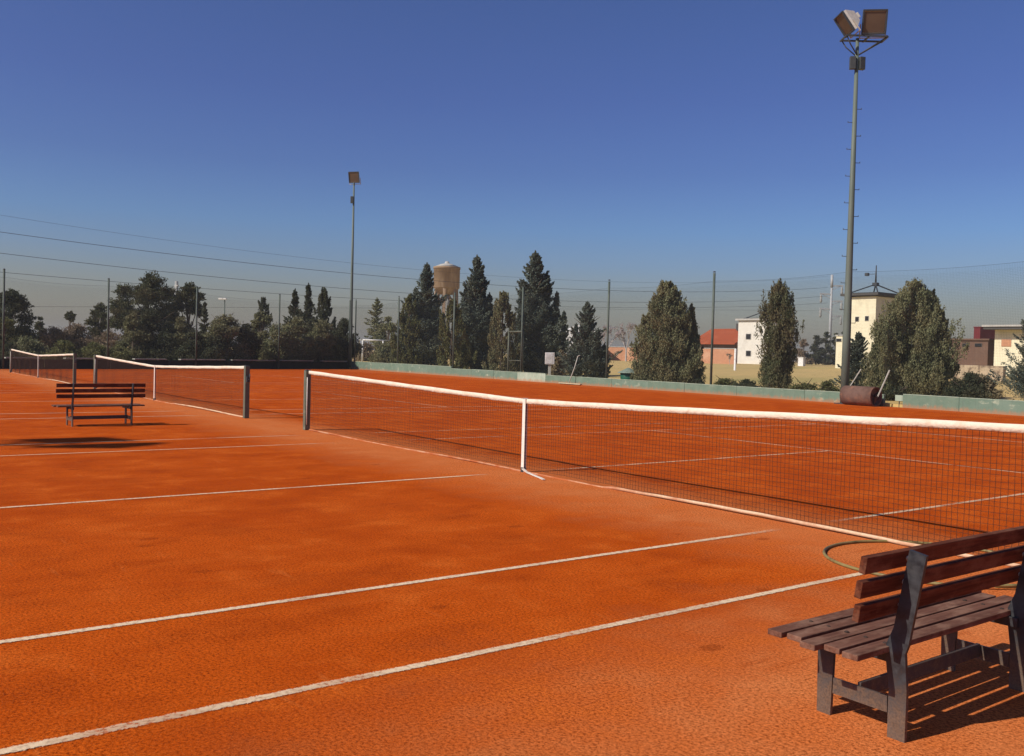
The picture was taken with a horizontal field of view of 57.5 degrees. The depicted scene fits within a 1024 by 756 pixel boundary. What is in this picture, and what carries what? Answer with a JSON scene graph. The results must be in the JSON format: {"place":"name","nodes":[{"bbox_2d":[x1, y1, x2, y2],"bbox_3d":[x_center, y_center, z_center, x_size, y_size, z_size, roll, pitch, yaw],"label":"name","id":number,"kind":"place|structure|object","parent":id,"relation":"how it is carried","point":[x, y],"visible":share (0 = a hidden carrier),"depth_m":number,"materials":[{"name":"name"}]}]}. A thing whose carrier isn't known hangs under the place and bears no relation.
{"place":"outdoors","nodes":[
{"label":"outdoors","id":0,"kind":"place"},
{"bbox_2d":[0,369,1023,755],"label":"clay ground","id":1,"kind":"structure","parent":0,"point":[730,679],"depth_m":6.29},
{"bbox_2d":[10,348,76,382],"bbox_3d":[-18.705,-0.539,36.896,0.100,1.097,13.089,0,2,-37],"label":"tennis net","id":2,"kind":"object","parent":1,"relation":"on","point":[46,371],"visible":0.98,"depth_m":35.86,"materials":[{"name":"fabric"}]},
{"bbox_2d":[51,383,145,426],"bbox_3d":[-7.364,0.462,16.662,1.522,0.757,0.558,0,2,-40],"label":"park bench","id":3,"kind":"object","parent":1,"relation":"on","point":[72,405],"visible":1,"depth_m":16.55,"materials":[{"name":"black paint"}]},
{"bbox_2d":[93,354,249,417],"bbox_3d":[-9.255,0.051,24.247,0.100,1.097,13.089,0,2,-37],"label":"tennis net","id":4,"kind":"object","parent":1,"relation":"on","point":[246,391],"visible":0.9,"depth_m":22.32,"materials":[{"name":"fabric"}]},
{"bbox_2d":[0,269,350,368],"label":"net fence","id":5,"kind":"object","parent":1,"relation":"on","point":[3,321],"visible":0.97,"depth_m":54.85,"materials":[{"name":"paint"}]},
{"bbox_2d":[0,357,347,368],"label":"windscreen","id":6,"kind":"object","parent":5,"relation":"attached to","point":[253,364],"visible":0.61,"depth_m":56.80,"materials":[{"name":"fabric"}]},
{"bbox_2d":[1,390,577,418],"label":"court lines","id":7,"kind":"object","parent":1,"relation":"on","point":[249,399],"visible":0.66,"depth_m":22.35,"materials":[{"name":"paint"}]},
{"bbox_2d":[0,423,1023,753],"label":"court lines","id":8,"kind":"object","parent":1,"relation":"on","point":[204,709],"visible":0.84,"depth_m":5.06,"materials":[{"name":"paint"}]},
{"bbox_2d":[559,355,581,384],"bbox_3d":[3.055,-0.407,46.321,0.512,1.496,1.750,1,2,-34],"label":"drag brush","id":9,"kind":"object","parent":1,"relation":"on","point":[568,383],"visible":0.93,"depth_m":46.38,"materials":[{"name":"brown wood"}]},
{"bbox_2d":[303,370,1023,566],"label":"tennis net","id":10,"kind":"object","parent":1,"relation":"on","point":[931,423],"visible":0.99,"depth_m":9.31,"materials":[{"name":"fabric"}]},
{"bbox_2d":[351,361,1023,415],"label":"wall","id":11,"kind":"structure","parent":1,"relation":"on","point":[983,405],"depth_m":38.76,"materials":[{"name":"green paint"}]},
{"bbox_2d":[354,262,1023,400],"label":"net fence","id":12,"kind":"object","parent":11,"relation":"on","point":[713,293],"visible":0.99,"depth_m":39.01,"materials":[{"name":"metal"}]},
{"bbox_2d":[833,9,888,403],"bbox_3d":[12.112,-5.989,32.988,1.812,13.832,0.888,1,2,-6],"label":"floodlight mast","id":13,"kind":"object","parent":1,"relation":"on","point":[874,23],"visible":0.98,"depth_m":32.84,"materials":[{"name":"metal"}]},
{"bbox_2d":[840,369,889,406],"bbox_3d":[12.092,0.323,32.097,0.681,1.262,1.572,1,2,-34],"label":"court roller","id":14,"kind":"object","parent":1,"relation":"on","point":[861,395],"visible":1,"depth_m":31.89,"materials":[{"name":"metal"}]},
{"bbox_2d":[768,526,1023,742],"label":"park bench","id":15,"kind":"object","parent":1,"relation":"on","point":[890,630],"visible":1,"depth_m":3.91,"materials":[{"name":"brown wood"}]},
{"bbox_2d":[822,540,1016,587],"bbox_3d":[3.175,1.360,6.938,1.563,0.043,1.619,0,2,-37],"label":"garden hose","id":16,"kind":"object","parent":1,"relation":"on","point":[877,573],"visible":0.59,"depth_m":7.25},
{"bbox_2d":[0,0,1023,361],"label":"sky","id":17,"kind":"structure","parent":0,"point":[630,144],"materials":[{"name":"blue"}]},
{"bbox_2d":[38,342,1023,407],"bbox_3d":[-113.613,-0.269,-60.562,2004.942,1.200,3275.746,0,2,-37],"label":"grass field","id":18,"kind":"structure","parent":0,"point":[818,375],"depth_m":68.28,"materials":[{"name":"plant"}]},
{"bbox_2d":[0,316,23,348],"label":"leafy tree","id":19,"kind":"object","parent":18,"relation":"on","point":[11,321],"visible":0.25,"depth_m":56.92,"materials":[{"name":"green plant"}]},
{"bbox_2d":[0,342,27,358],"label":"bush","id":20,"kind":"object","parent":18,"relation":"on","point":[7,347],"visible":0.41,"depth_m":52.76,"materials":[{"name":"green plant"}]},
{"bbox_2d":[0,287,40,342],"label":"leafy tree","id":21,"kind":"object","parent":18,"relation":"on","point":[20,330],"visible":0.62,"depth_m":63.81,"materials":[{"name":"green plant"}]},
{"bbox_2d":[14,336,48,356],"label":"bush","id":22,"kind":"object","parent":18,"relation":"on","point":[31,346],"visible":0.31,"depth_m":55.76,"materials":[{"name":"green plant"}]},
{"bbox_2d":[33,316,46,335],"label":"leafy tree","id":23,"kind":"object","parent":18,"relation":"on","point":[38,326],"visible":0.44,"depth_m":69.57,"materials":[{"name":"green plant"}]},
{"bbox_2d":[37,326,81,357],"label":"bush","id":24,"kind":"object","parent":18,"relation":"on","point":[46,337],"visible":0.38,"depth_m":65.53,"materials":[{"name":"green plant"}]},
{"bbox_2d":[41,338,78,359],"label":"bush","id":25,"kind":"object","parent":18,"relation":"on","point":[63,345],"visible":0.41,"depth_m":54.71,"materials":[{"name":"green plant"}]},
{"bbox_2d":[64,310,76,326],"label":"pine tree","id":26,"kind":"object","parent":18,"relation":"on","point":[72,315],"visible":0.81,"depth_m":91.74,"materials":[{"name":"green plant"}]},
{"bbox_2d":[55,322,94,357],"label":"bush","id":27,"kind":"object","parent":18,"relation":"on","point":[78,329],"visible":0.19,"depth_m":67.69,"materials":[{"name":"green plant"}]},
{"bbox_2d":[76,341,113,359],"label":"bush","id":28,"kind":"object","parent":18,"relation":"on","point":[97,350],"visible":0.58,"depth_m":55.69,"materials":[{"name":"green plant"}]},
{"bbox_2d":[84,302,109,338],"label":"pine tree","id":29,"kind":"object","parent":18,"relation":"on","point":[94,320],"visible":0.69,"depth_m":75.70,"materials":[{"name":"green plant"}]},
{"bbox_2d":[82,328,122,349],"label":"bush","id":30,"kind":"object","parent":18,"relation":"on","point":[111,337],"visible":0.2,"depth_m":66.52,"materials":[{"name":"green plant"}]},
{"bbox_2d":[103,344,133,359],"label":"bush","id":31,"kind":"object","parent":18,"relation":"on","point":[122,353],"visible":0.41,"depth_m":56.15,"materials":[{"name":"green plant"}]},
{"bbox_2d":[114,311,153,357],"bbox_3d":[-23.882,-2.404,58.977,2.434,3.725,2.272,0,2,-37],"label":"bush","id":32,"kind":"object","parent":18,"relation":"on","point":[132,335],"visible":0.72,"depth_m":58.81,"materials":[{"name":"green plant"}]},
{"bbox_2d":[105,270,179,342],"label":"pine tree","id":33,"kind":"object","parent":18,"relation":"on","point":[150,286],"visible":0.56,"depth_m":73.50,"materials":[{"name":"green plant"}]},
{"bbox_2d":[128,307,179,359],"bbox_3d":[-23.504,-2.385,59.777,4.448,4.401,3.719,1,2,-11],"label":"bush","id":34,"kind":"object","parent":18,"relation":"on","point":[153,352],"visible":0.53,"depth_m":59.57,"materials":[{"name":"green plant"}]},
{"bbox_2d":[164,316,198,359],"bbox_3d":[-21.514,-2.262,60.679,3.336,3.638,2.594,0,2,-37],"label":"bush","id":35,"kind":"object","parent":18,"relation":"on","point":[179,325],"visible":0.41,"depth_m":60.07,"materials":[{"name":"green plant"}]},
{"bbox_2d":[167,281,206,340],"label":"pine tree","id":36,"kind":"object","parent":18,"relation":"on","point":[189,289],"visible":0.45,"depth_m":75.76,"materials":[{"name":"green plant"}]},
{"bbox_2d":[170,328,214,360],"bbox_3d":[-20.314,-1.858,59.517,2.707,2.704,2.484,0,2,-37],"label":"bush","id":37,"kind":"object","parent":18,"relation":"on","point":[190,349],"visible":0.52,"depth_m":59.09,"materials":[{"name":"green plant"}]},
{"bbox_2d":[198,302,209,350],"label":"conifer tree","id":38,"kind":"object","parent":18,"relation":"on","point":[202,328],"visible":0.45,"depth_m":72.81,"materials":[{"name":"green plant"}]},
{"bbox_2d":[200,333,229,360],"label":"bush","id":39,"kind":"object","parent":18,"relation":"on","point":[216,346],"visible":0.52,"depth_m":59.38,"materials":[{"name":"green plant"}]},
{"bbox_2d":[198,314,255,360],"bbox_3d":[-19.151,-2.324,61.202,3.857,3.999,3.718,2,2,24],"label":"bush","id":40,"kind":"object","parent":18,"relation":"on","point":[217,325],"visible":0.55,"depth_m":60.56,"materials":[{"name":"green plant"}]},
{"bbox_2d":[228,323,263,359],"bbox_3d":[-17.714,-1.977,61.994,2.674,3.385,2.600,0,2,-37],"label":"bush","id":41,"kind":"object","parent":18,"relation":"on","point":[249,335],"visible":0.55,"depth_m":61.65,"materials":[{"name":"green plant"}]},
{"bbox_2d":[250,311,272,351],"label":"leafy tree","id":42,"kind":"object","parent":18,"relation":"on","point":[260,315],"visible":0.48,"depth_m":65.72,"materials":[{"name":"green plant"}]},
{"bbox_2d":[251,297,273,337],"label":"cypress tree","id":43,"kind":"object","parent":18,"relation":"on","point":[262,303],"visible":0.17,"depth_m":75.68,"materials":[{"name":"green plant"}]},
{"bbox_2d":[257,322,296,360],"bbox_3d":[-16.640,-2.062,64.697,3.070,3.678,3.240,3,2,38],"label":"bush","id":44,"kind":"object","parent":18,"relation":"on","point":[273,349],"visible":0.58,"depth_m":64.04,"materials":[{"name":"green plant"}]},
{"bbox_2d":[272,343,297,360],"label":"bush","id":45,"kind":"object","parent":18,"relation":"on","point":[280,354],"visible":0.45,"depth_m":64.22,"materials":[{"name":"green plant"}]},
{"bbox_2d":[281,288,299,335],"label":"conifer tree","id":46,"kind":"object","parent":18,"relation":"on","point":[295,301],"visible":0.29,"depth_m":73.71,"materials":[{"name":"green plant"}]},
{"bbox_2d":[281,316,317,361],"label":"bush","id":47,"kind":"object","parent":18,"relation":"on","point":[301,343],"visible":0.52,"depth_m":65.77,"materials":[{"name":"green plant"}]},
{"bbox_2d":[299,283,315,351],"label":"conifer tree","id":48,"kind":"object","parent":18,"relation":"on","point":[308,305],"visible":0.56,"depth_m":71.70,"materials":[{"name":"green plant"}]},
{"bbox_2d":[305,319,337,361],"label":"bush","id":49,"kind":"object","parent":18,"relation":"on","point":[327,338],"visible":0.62,"depth_m":67.65,"materials":[{"name":"green plant"}]},
{"bbox_2d":[307,287,336,351],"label":"conifer tree","id":50,"kind":"object","parent":18,"relation":"on","point":[323,297],"visible":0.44,"depth_m":70.61,"materials":[{"name":"green plant"}]},
{"bbox_2d":[329,335,353,360],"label":"bush","id":51,"kind":"object","parent":18,"relation":"on","point":[340,355],"visible":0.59,"depth_m":68.82,"materials":[{"name":"green plant"}]},
{"bbox_2d":[329,317,364,360],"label":"tree","id":52,"kind":"object","parent":18,"relation":"on","point":[343,326],"visible":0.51,"depth_m":69.72,"materials":[{"name":"green plant"}]},
{"bbox_2d":[348,171,360,366],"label":"floodlight mast","id":53,"kind":"object","parent":18,"relation":"on","point":[354,177],"visible":0.89,"depth_m":69.34,"materials":[{"name":"metal"}]},
{"bbox_2d":[352,341,374,360],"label":"bush","id":54,"kind":"object","parent":18,"relation":"on","point":[367,349],"visible":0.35,"depth_m":94.41,"materials":[{"name":"green plant"}]},
{"bbox_2d":[357,339,389,361],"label":"football goal","id":55,"kind":"object","parent":18,"relation":"on","point":[370,340],"visible":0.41,"depth_m":83.91,"materials":[{"name":"white paint"}]},
{"bbox_2d":[363,297,387,342],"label":"tree","id":56,"kind":"object","parent":18,"relation":"on","point":[376,304],"visible":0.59,"depth_m":95.65,"materials":[{"name":"green plant"}]},
{"bbox_2d":[367,343,396,362],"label":"bush","id":57,"kind":"object","parent":18,"relation":"on","point":[384,353],"visible":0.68,"depth_m":81.37,"materials":[{"name":"green plant"}]},
{"bbox_2d":[372,316,399,360],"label":"leafy tree","id":58,"kind":"object","parent":18,"relation":"on","point":[382,328],"visible":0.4,"depth_m":91.84,"materials":[{"name":"green plant"}]},
{"bbox_2d":[389,294,425,364],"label":"cypress tree","id":59,"kind":"object","parent":18,"relation":"on","point":[408,299],"visible":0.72,"depth_m":65.55,"materials":[{"name":"green plant"}]},
{"bbox_2d":[394,262,450,365],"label":"conifer tree","id":60,"kind":"object","parent":18,"relation":"on","point":[424,295],"visible":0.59,"depth_m":66.36,"materials":[{"name":"green plant"}]},
{"bbox_2d":[433,261,460,324],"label":"water tower","id":61,"kind":"structure","parent":18,"relation":"on","point":[450,286],"depth_m":148.06,"materials":[{"name":"concrete"}]},
{"bbox_2d":[435,299,477,368],"bbox_3d":[-3.520,-2.652,58.966,2.136,4.870,2.997,0,2,-37],"label":"cypress tree","id":62,"kind":"object","parent":18,"relation":"on","point":[446,344],"visible":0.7,"depth_m":58.54,"materials":[{"name":"green plant"}]},
{"bbox_2d":[441,255,503,369],"bbox_3d":[-2.358,-4.177,61.006,3.925,7.791,4.274,0,2,-37],"label":"conifer tree","id":63,"kind":"object","parent":18,"relation":"on","point":[475,287],"visible":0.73,"depth_m":60.45,"materials":[{"name":"green plant"}]},
{"bbox_2d":[481,290,520,371],"bbox_3d":[-0.384,-2.537,54.097,1.958,5.073,2.703,0,2,-37],"label":"cypress tree","id":64,"kind":"object","parent":18,"relation":"on","point":[498,343],"visible":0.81,"depth_m":53.60,"materials":[{"name":"green plant"}]},
{"bbox_2d":[507,331,523,370],"bbox_3d":[0.179,-1.243,51.461,0.099,2.724,1.486,1,2,-34],"label":"gate frame","id":65,"kind":"object","parent":18,"relation":"on","point":[508,349],"visible":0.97,"depth_m":51.89,"materials":[{"name":"grey paint"}]},
{"bbox_2d":[508,250,572,375],"bbox_3d":[1.361,-3.854,56.065,5.161,7.623,3.776,2,2,13],"label":"conifer tree","id":66,"kind":"object","parent":18,"relation":"on","point":[539,282],"visible":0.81,"depth_m":55.36,"materials":[{"name":"green plant"}]},
{"bbox_2d":[545,352,554,374],"bbox_3d":[2.007,-0.630,49.885,0.500,1.470,0.251,2,2,0],"label":"meter box","id":67,"kind":"object","parent":18,"relation":"on","point":[550,356],"visible":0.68,"depth_m":49.75,"materials":[{"name":"white paint"}]},
{"bbox_2d":[551,349,568,375],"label":"dry shrub","id":68,"kind":"object","parent":18,"relation":"on","point":[555,365],"visible":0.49,"depth_m":50.36,"materials":[{"name":"green plant"}]},
{"bbox_2d":[557,301,622,377],"bbox_3d":[3.912,-1.892,48.484,2.794,4.236,4.236,0,2,-37],"label":"conifer tree","id":69,"kind":"object","parent":18,"relation":"on","point":[596,353],"visible":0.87,"depth_m":48.16,"materials":[{"name":"green plant"}]},
{"bbox_2d":[601,324,619,348],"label":"bare tree","id":70,"kind":"object","parent":18,"relation":"on","point":[604,333],"visible":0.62,"depth_m":121.80,"materials":[{"name":"grey plant"}]},
{"bbox_2d":[613,322,634,360],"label":"bare tree","id":71,"kind":"object","parent":18,"relation":"on","point":[618,333],"visible":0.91,"depth_m":117.88,"materials":[{"name":"grey plant"}]},
{"bbox_2d":[619,368,633,379],"bbox_3d":[5.525,-0.068,44.361,0.998,0.831,0.998,2,2,14],"label":"litter bin","id":72,"kind":"object","parent":18,"relation":"on","point":[623,374],"visible":0.52,"depth_m":44.04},
{"bbox_2d":[628,279,705,382],"bbox_3d":[7.499,-2.041,43.334,3.081,5.048,4.114,0,2,-37],"label":"cypress tree","id":73,"kind":"object","parent":18,"relation":"on","point":[656,329],"visible":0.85,"depth_m":42.62,"materials":[{"name":"green plant"}]},
{"bbox_2d":[601,346,737,363],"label":"garden wall","id":74,"kind":"structure","parent":18,"relation":"on","point":[718,352],"depth_m":122.76,"materials":[{"name":"brick"}]},
{"bbox_2d":[691,378,704,383],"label":"bush","id":75,"kind":"object","parent":18,"relation":"on","point":[697,380],"visible":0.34,"depth_m":41.46,"materials":[{"name":"green plant"}]},
{"bbox_2d":[700,324,737,352],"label":"red roofed house","id":76,"kind":"structure","parent":18,"relation":"on","point":[732,340],"depth_m":153.33,"materials":[{"name":"tile"}]},
{"bbox_2d":[712,377,736,385],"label":"bush","id":77,"kind":"object","parent":18,"relation":"on","point":[726,382],"visible":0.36,"depth_m":39.92,"materials":[{"name":"green plant"}]},
{"bbox_2d":[734,349,736,369],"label":"white post","id":78,"kind":"object","parent":18,"relation":"on","point":[735,352],"visible":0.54,"depth_m":77.94,"materials":[{"name":"paint"}]},
{"bbox_2d":[734,379,759,386],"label":"bush","id":79,"kind":"object","parent":18,"relation":"on","point":[749,383],"visible":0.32,"depth_m":38.74,"materials":[{"name":"green plant"}]},
{"bbox_2d":[735,313,797,363],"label":"tower house","id":80,"kind":"structure","parent":18,"relation":"on","point":[746,337],"depth_m":139.95,"materials":[{"name":"paint"}]},
{"bbox_2d":[754,278,804,388],"bbox_3d":[10.702,-1.677,37.705,1.880,4.773,1.822,1,2,-12],"label":"cypress tree","id":81,"kind":"object","parent":18,"relation":"on","point":[777,353],"visible":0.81,"depth_m":37.45,"materials":[{"name":"green plant"}]},
{"bbox_2d":[797,357,805,365],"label":"utility box","id":82,"kind":"object","parent":18,"relation":"on","point":[801,360],"visible":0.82,"depth_m":119.74,"materials":[{"name":"white paint"}]},
{"bbox_2d":[786,376,820,389],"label":"bush","id":83,"kind":"object","parent":18,"relation":"on","point":[801,386],"visible":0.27,"depth_m":36.83,"materials":[{"name":"green plant"}]},
{"bbox_2d":[795,338,814,363],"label":"leafy tree","id":84,"kind":"object","parent":18,"relation":"on","point":[803,342],"visible":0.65,"depth_m":184.52,"materials":[{"name":"green plant"}]},
{"bbox_2d":[806,334,824,364],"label":"leafy tree","id":85,"kind":"object","parent":18,"relation":"on","point":[817,342],"visible":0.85,"depth_m":184.38,"materials":[{"name":"green plant"}]},
{"bbox_2d":[818,332,834,364],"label":"leafy tree","id":86,"kind":"object","parent":18,"relation":"on","point":[828,347],"visible":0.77,"depth_m":184.42,"materials":[{"name":"green plant"}]},
{"bbox_2d":[818,379,839,391],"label":"bush","id":87,"kind":"object","parent":18,"relation":"on","point":[830,386],"visible":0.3,"depth_m":35.94,"materials":[{"name":"green plant"}]},
{"bbox_2d":[819,275,842,354],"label":"power pylon","id":88,"kind":"object","parent":18,"relation":"on","point":[830,309],"visible":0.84,"depth_m":189.57,"materials":[{"name":"metal"}]},
{"bbox_2d":[2,272,818,307],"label":"power cable","id":89,"kind":"object","parent":88,"relation":"attached to","point":[340,297],"visible":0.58,"depth_m":116.70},
{"bbox_2d":[2,253,821,302],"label":"power cable","id":90,"kind":"object","parent":88,"relation":"attached to","point":[286,283],"visible":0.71,"depth_m":114.07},
{"bbox_2d":[2,232,827,291],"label":"power cable","id":91,"kind":"object","parent":88,"relation":"attached to","point":[338,272],"visible":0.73,"depth_m":118.25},
{"bbox_2d":[3,215,826,282],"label":"power cable","id":92,"kind":"object","parent":88,"relation":"attached to","point":[366,264],"visible":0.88,"depth_m":122.69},
{"bbox_2d":[227,307,806,310],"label":"power cable","id":93,"kind":"object","parent":88,"relation":"attached to","point":[277,307],"visible":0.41,"depth_m":115.26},
{"bbox_2d":[830,333,837,364],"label":"leafy tree","id":94,"kind":"object","parent":18,"relation":"on","point":[832,359],"visible":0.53,"depth_m":184.77,"materials":[{"name":"green plant"}]},
{"bbox_2d":[835,335,842,367],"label":"annex building","id":95,"kind":"structure","parent":18,"relation":"on","point":[838,354],"depth_m":98.19,"materials":[{"name":"paint"}]},
{"bbox_2d":[830,332,868,387],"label":"conifer tree","id":96,"kind":"object","parent":18,"relation":"on","point":[856,357],"visible":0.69,"depth_m":36.83,"materials":[{"name":"green plant"}]},
{"bbox_2d":[840,265,897,366],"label":"tower building","id":97,"kind":"structure","parent":18,"relation":"on","point":[865,314],"depth_m":91.93,"materials":[{"name":"paint"}]},
{"bbox_2d":[883,386,907,401],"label":"bush","id":98,"kind":"object","parent":18,"relation":"on","point":[890,396],"visible":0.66,"depth_m":33.78,"materials":[{"name":"green plant"}]},
{"bbox_2d":[895,395,902,403],"bbox_3d":[13.158,0.791,31.715,0.030,0.415,0.300,0,2,-37],"label":"board","id":99,"kind":"object","parent":18,"relation":"on","point":[899,398],"visible":1,"depth_m":31.70,"materials":[{"name":"metal"}]},
{"bbox_2d":[859,277,969,398],"bbox_3d":[15.112,-1.461,35.167,3.876,4.676,4.084,0,2,-37],"label":"cypress tree","id":100,"kind":"object","parent":18,"relation":"on","point":[953,370],"visible":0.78,"depth_m":34.48,"materials":[{"name":"green plant"}]},
{"bbox_2d":[942,371,991,398],"bbox_3d":[15.349,0.524,31.620,2.060,1.603,1.492,-4,5,-73],"label":"bush","id":101,"kind":"object","parent":18,"relation":"on","point":[969,390],"visible":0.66,"depth_m":31.35,"materials":[{"name":"green plant"}]},
{"bbox_2d":[950,339,994,365],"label":"brown building","id":102,"kind":"structure","parent":18,"relation":"on","point":[985,351],"depth_m":79.48,"materials":[{"name":"paint"}]},
{"bbox_2d":[950,365,1005,380],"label":"stone wall","id":103,"kind":"structure","parent":18,"relation":"on","point":[976,368],"depth_m":59.93,"materials":[{"name":"stone"}]},
{"bbox_2d":[973,327,994,338],"bbox_3d":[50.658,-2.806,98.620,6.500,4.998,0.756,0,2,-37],"label":"crimson building","id":104,"kind":"structure","parent":18,"relation":"on","point":[979,333],"depth_m":96.86,"materials":[{"name":"paint"}]},
{"bbox_2d":[981,375,1005,399],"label":"bush","id":105,"kind":"object","parent":18,"relation":"on","point":[998,394],"visible":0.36,"depth_m":32.72,"materials":[{"name":"green plant"}]},
{"bbox_2d":[981,325,1023,371],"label":"flat roofed building","id":106,"kind":"structure","parent":18,"relation":"on","point":[1002,334],"depth_m":74.07,"materials":[{"name":"paint"}]},
{"bbox_2d":[987,319,1023,399],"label":"conifer tree","id":107,"kind":"object","parent":18,"relation":"on","point":[1018,373],"visible":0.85,"depth_m":30.72,"materials":[{"name":"green plant"}]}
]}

